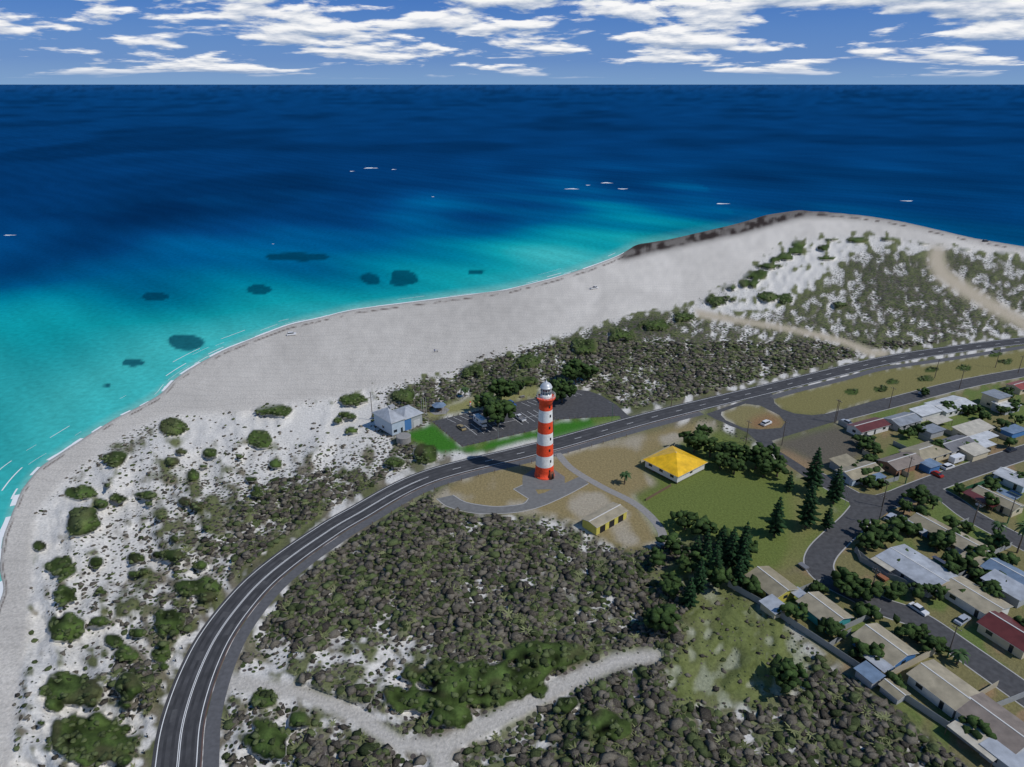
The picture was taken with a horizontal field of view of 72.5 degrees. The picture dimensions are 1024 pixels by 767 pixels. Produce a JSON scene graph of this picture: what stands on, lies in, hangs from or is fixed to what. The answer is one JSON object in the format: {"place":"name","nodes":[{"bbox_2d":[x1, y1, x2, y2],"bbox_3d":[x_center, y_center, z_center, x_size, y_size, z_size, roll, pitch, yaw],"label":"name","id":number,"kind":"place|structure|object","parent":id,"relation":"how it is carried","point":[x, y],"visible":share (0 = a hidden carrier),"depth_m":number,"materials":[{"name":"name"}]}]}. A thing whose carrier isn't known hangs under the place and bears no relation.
{"place":"outdoors","nodes":[
{"label":"outdoors","id":0,"kind":"place"},
{"bbox_2d":[0,210,1023,766],"bbox_3d":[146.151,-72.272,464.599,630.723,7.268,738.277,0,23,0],"label":"ground terrain","id":1,"kind":"structure","parent":0,"point":[888,280],"depth_m":221.77,"materials":[{"name":"beige sand"}]},
{"bbox_2d":[287,331,295,335],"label":"car","id":2,"kind":"object","parent":1,"relation":"on","point":[291,333],"visible":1,"depth_m":357.88,"materials":[{"name":"white paint"}]},
{"bbox_2d":[143,409,626,753],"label":"guide posts","id":3,"kind":"object","parent":1,"relation":"on","point":[372,523],"visible":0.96,"depth_m":209.68,"materials":[{"name":"white"}]},
{"bbox_2d":[372,404,422,435],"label":"blue building","id":4,"kind":"structure","parent":1,"relation":"on","point":[396,421],"depth_m":259.50,"materials":[{"name":"grey paint"}]},
{"bbox_2d":[396,432,410,444],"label":"water tank","id":5,"kind":"object","parent":1,"relation":"on","point":[403,438],"visible":1,"depth_m":249.59,"materials":[{"name":"concrete"}]},
{"bbox_2d":[429,402,449,414],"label":"gazebo","id":6,"kind":"object","parent":1,"relation":"on","point":[439,408],"visible":1,"depth_m":274.69,"materials":[{"name":"blue"}]},
{"bbox_2d":[421,395,524,407],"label":"carpark furniture","id":7,"kind":"object","parent":1,"relation":"on","point":[522,396],"visible":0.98,"depth_m":279.44,"materials":[{"name":"concrete"}]},
{"bbox_2d":[12,340,971,766],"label":"shrubs","id":8,"kind":"object","parent":1,"relation":"on","point":[610,756],"visible":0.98,"depth_m":171.03,"materials":[{"name":"green plant"}]},
{"bbox_2d":[39,291,1011,766],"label":"shrub mound","id":9,"kind":"object","parent":1,"relation":"on","point":[255,735],"visible":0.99,"depth_m":153.24,"materials":[{"name":"green plant"}]},
{"bbox_2d":[581,502,627,534],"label":"tan shed","id":10,"kind":"object","parent":1,"relation":"on","point":[602,519],"visible":1,"depth_m":203.11,"materials":[{"name":"yellow metal"}]},
{"bbox_2d":[370,349,1023,657],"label":"utility poles","id":11,"kind":"object","parent":1,"relation":"on","point":[884,481],"visible":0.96,"depth_m":223.63,"materials":[{"name":"brown wood"}]},
{"bbox_2d":[432,346,1023,706],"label":"road","id":12,"kind":"structure","parent":1,"relation":"on","point":[825,549],"depth_m":226.77,"materials":[{"name":"grey asphalt"}]},
{"bbox_2d":[456,424,465,430],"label":"gold sedan","id":13,"kind":"object","parent":12,"relation":"on","point":[461,427],"visible":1,"depth_m":260.38,"materials":[{"name":"brown paint"}]},
{"bbox_2d":[473,413,486,426],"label":"van","id":14,"kind":"object","parent":12,"relation":"on","point":[479,419],"visible":1,"depth_m":262.95,"materials":[{"name":"white paint"}]},
{"bbox_2d":[515,414,525,421],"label":"white ute","id":15,"kind":"object","parent":12,"relation":"on","point":[520,417],"visible":0.98,"depth_m":268.08,"materials":[{"name":"white paint"}]},
{"bbox_2d":[534,381,555,479],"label":"lighthouse","id":16,"kind":"object","parent":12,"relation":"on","point":[544,466],"visible":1,"depth_m":222.63,"materials":[{"name":"red paint"}]},
{"bbox_2d":[908,602,929,616],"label":"white car","id":17,"kind":"object","parent":12,"relation":"on","point":[919,608],"visible":1,"depth_m":170.43,"materials":[{"name":"white paint"}]},
{"bbox_2d":[930,470,943,477],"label":"red car","id":18,"kind":"object","parent":12,"relation":"on","point":[938,474],"visible":1,"depth_m":229.40,"materials":[{"name":"red paint"}]},
{"bbox_2d":[1004,446,1016,452],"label":"dark car","id":19,"kind":"object","parent":12,"relation":"on","point":[1010,449],"visible":1,"depth_m":244.77,"materials":[{"name":"grey paint"}]},
{"bbox_2d":[460,387,1023,664],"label":"palm trees","id":20,"kind":"object","parent":1,"relation":"on","point":[960,654],"visible":0.97,"depth_m":189.83,"materials":[{"name":"green plant"}]},
{"bbox_2d":[480,372,1021,722],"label":"tree trunks","id":21,"kind":"object","parent":1,"relation":"on","point":[903,512],"visible":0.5,"depth_m":202.68,"materials":[{"name":"brown wood"}]},
{"bbox_2d":[472,356,1023,739],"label":"trees","id":22,"kind":"object","parent":21,"relation":"attached to","point":[844,579],"visible":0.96,"depth_m":190.76,"materials":[{"name":"green plant"}]},
{"bbox_2d":[680,447,844,606],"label":"conifer trees","id":23,"kind":"object","parent":21,"relation":"attached to","point":[729,554],"visible":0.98,"depth_m":188.33,"materials":[{"name":"green plant"}]},
{"bbox_2d":[760,419,771,425],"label":"white suv","id":24,"kind":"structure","parent":1,"relation":"on","point":[765,422],"depth_m":263.57,"materials":[{"name":"white paint"}]},
{"bbox_2d":[798,562,810,571],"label":"vehicle trailer","id":25,"kind":"object","parent":1,"relation":"on","point":[803,565],"visible":1,"depth_m":185.76,"materials":[{"name":"grey paint"}]},
{"bbox_2d":[641,420,1023,753],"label":"fences","id":26,"kind":"object","parent":1,"relation":"on","point":[864,559],"visible":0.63,"depth_m":166.05,"materials":[{"name":"beige"}]},
{"bbox_2d":[841,419,851,423],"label":"silver car","id":27,"kind":"object","parent":1,"relation":"on","point":[847,421],"visible":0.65,"depth_m":264.89,"materials":[{"name":"grey paint"}]},
{"bbox_2d":[876,573,889,582],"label":"vehicle trailer","id":28,"kind":"object","parent":1,"relation":"on","point":[881,576],"visible":0.96,"depth_m":181.49,"materials":[{"name":"brown paint"}]},
{"bbox_2d":[745,380,1023,766],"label":"houses","id":29,"kind":"structure","parent":1,"relation":"on","point":[943,688],"depth_m":174.81,"materials":[{"name":"painted render"},{"name":"sheet metal"},{"name":"glass"}]},
{"bbox_2d":[883,513,896,519],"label":"silver suv","id":30,"kind":"object","parent":1,"relation":"on","point":[889,515],"visible":0.55,"depth_m":205.97,"materials":[{"name":"grey paint"}]},
{"bbox_2d":[940,463,954,469],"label":"car","id":31,"kind":"object","parent":1,"relation":"on","point":[946,466],"visible":1,"depth_m":233.56,"materials":[{"name":"white paint"}]},
{"bbox_2d":[948,453,964,463],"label":"white caravan","id":32,"kind":"object","parent":1,"relation":"on","point":[957,458],"visible":1,"depth_m":237.05,"materials":[{"name":"white paint"}]},
{"bbox_2d":[953,614,970,625],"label":"car","id":33,"kind":"object","parent":1,"relation":"on","point":[961,620],"visible":1,"depth_m":166.85,"materials":[{"name":"grey paint"}]},
{"bbox_2d":[0,85,1023,580],"bbox_3d":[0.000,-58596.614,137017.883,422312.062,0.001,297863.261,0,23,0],"label":"ocean","id":34,"kind":"structure","parent":0,"point":[156,233],"depth_m":841.98,"materials":[{"name":"blue liquid"}]},
{"bbox_2d":[0,167,910,598],"bbox_3d":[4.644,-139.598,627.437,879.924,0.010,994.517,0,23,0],"label":"sea foam","id":35,"kind":"object","parent":34,"relation":"on","point":[6,521],"visible":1,"depth_m":300.72,"materials":[{"name":"white"}]},
{"bbox_2d":[0,0,1023,84],"label":"sky","id":36,"kind":"structure","parent":0,"point":[43,42],"materials":[{"name":"blue"}]},
{"bbox_2d":[151,337,1023,766],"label":"road","id":37,"kind":"structure","parent":0,"point":[183,729],"depth_m":191.14,"materials":[{"name":"grey asphalt"}]},
{"bbox_2d":[642,446,707,483],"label":"yellow house","id":38,"kind":"structure","parent":0,"point":[675,464],"depth_m":229.92,"materials":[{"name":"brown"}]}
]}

